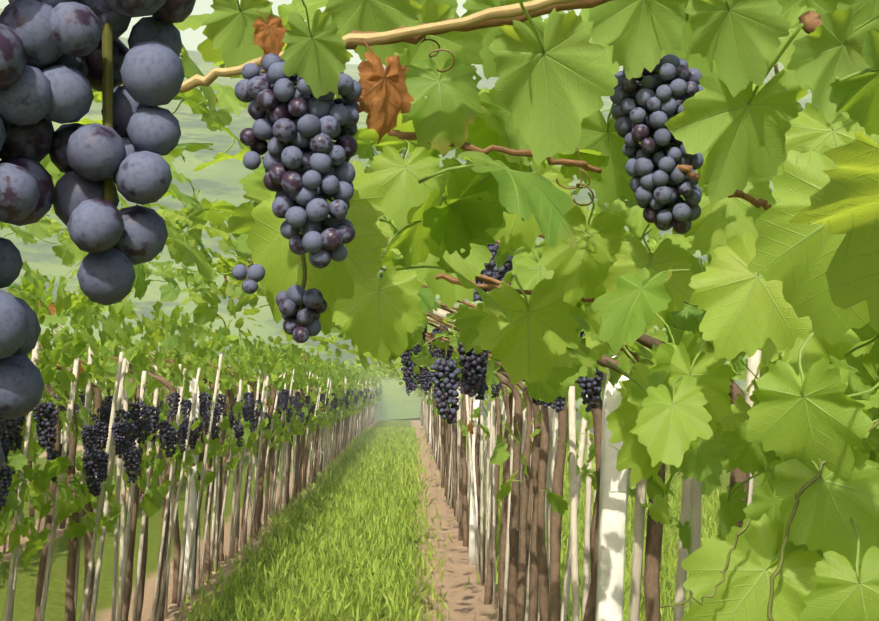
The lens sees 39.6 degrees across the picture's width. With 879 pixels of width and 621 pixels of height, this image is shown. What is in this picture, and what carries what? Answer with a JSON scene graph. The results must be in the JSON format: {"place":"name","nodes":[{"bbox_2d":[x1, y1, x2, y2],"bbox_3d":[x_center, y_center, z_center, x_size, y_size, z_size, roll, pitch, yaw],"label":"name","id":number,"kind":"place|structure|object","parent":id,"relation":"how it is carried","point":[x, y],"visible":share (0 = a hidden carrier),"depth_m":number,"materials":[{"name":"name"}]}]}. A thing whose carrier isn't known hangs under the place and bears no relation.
{"place":"outdoors","nodes":[
{"label":"outdoors","id":0,"kind":"place"},
{"bbox_2d":[179,0,577,92],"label":"vine cane","id":1,"kind":"object","parent":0,"point":[378,38],"visible":0.75,"depth_m":0.98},
{"bbox_2d":[252,11,413,145],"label":"dried leaves","id":2,"kind":"object","parent":1,"relation":"attached to","point":[384,98],"visible":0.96,"depth_m":0.94,"materials":[{"name":"brown plant"}]},
{"bbox_2d":[0,0,802,511],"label":"grapes","id":3,"kind":"object","parent":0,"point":[50,60],"visible":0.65,"depth_m":0.32,"materials":[{"name":"purple food"}]},
{"bbox_2d":[0,0,817,419],"bbox_3d":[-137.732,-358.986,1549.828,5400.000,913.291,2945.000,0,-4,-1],"label":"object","id":4,"kind":"structure","parent":0,"point":[212,182],"depth_m":99.41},
{"bbox_3d":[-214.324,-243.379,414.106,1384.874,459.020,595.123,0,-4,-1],"label":"tree trunks","id":5,"kind":"object","parent":4,"relation":"on","visible":0},
{"bbox_2d":[763,62,783,83],"bbox_3d":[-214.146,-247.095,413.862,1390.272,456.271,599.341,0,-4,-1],"label":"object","id":6,"kind":"object","parent":5,"relation":"attached to","point":[770,75],"depth_m":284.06,"materials":[{"name":"plant"}]},
{"bbox_2d":[0,406,860,620],"bbox_3d":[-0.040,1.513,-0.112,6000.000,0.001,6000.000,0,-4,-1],"label":"ground","id":7,"kind":"structure","parent":0,"point":[467,603],"depth_m":10.48,"materials":[{"name":"green plant"}]},
{"bbox_2d":[93,354,628,620],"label":"support posts","id":8,"kind":"object","parent":7,"relation":"on","point":[611,556],"visible":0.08,"depth_m":3.55,"materials":[{"name":"white wood"}]},
{"bbox_2d":[0,333,749,620],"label":"vine trunks","id":9,"kind":"object","parent":7,"relation":"on","point":[533,483],"visible":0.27,"depth_m":6.78,"materials":[{"name":"brown plant"}]},
{"bbox_2d":[39,301,521,466],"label":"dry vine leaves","id":10,"kind":"object","parent":9,"relation":"attached to","point":[52,308],"visible":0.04,"depth_m":8.84,"materials":[{"name":"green plant"}]},
{"bbox_2d":[0,250,582,545],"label":"vine leaves","id":11,"kind":"object","parent":9,"relation":"attached to","point":[81,309],"visible":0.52,"depth_m":7.14,"materials":[{"name":"green plant"}]},
{"bbox_2d":[38,0,821,375],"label":"vine canes","id":12,"kind":"object","parent":9,"relation":"attached to","point":[810,20],"visible":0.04,"depth_m":1.10,"materials":[{"name":"brown wood"}]},
{"bbox_2d":[0,23,878,620],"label":"grape stems","id":13,"kind":"object","parent":9,"relation":"attached to","point":[108,81],"visible":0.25,"depth_m":0.97,"materials":[{"name":"green plant"}]},
{"bbox_2d":[0,0,878,620],"bbox_3d":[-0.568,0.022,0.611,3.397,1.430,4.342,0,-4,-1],"label":"vine leaves","id":14,"kind":"object","parent":9,"relation":"attached to","point":[788,282],"visible":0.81,"depth_m":1.02,"materials":[{"name":"green plant"}]},
{"bbox_2d":[2,308,760,620],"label":"wooden stakes","id":15,"kind":"object","parent":7,"relation":"on","point":[691,498],"visible":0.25,"depth_m":6.94,"materials":[{"name":"brown wood"}]},
{"bbox_2d":[149,424,860,620],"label":"grass","id":16,"kind":"structure","parent":7,"relation":"on","point":[381,442],"depth_m":11.36,"materials":[{"name":"green plant"}]}
]}

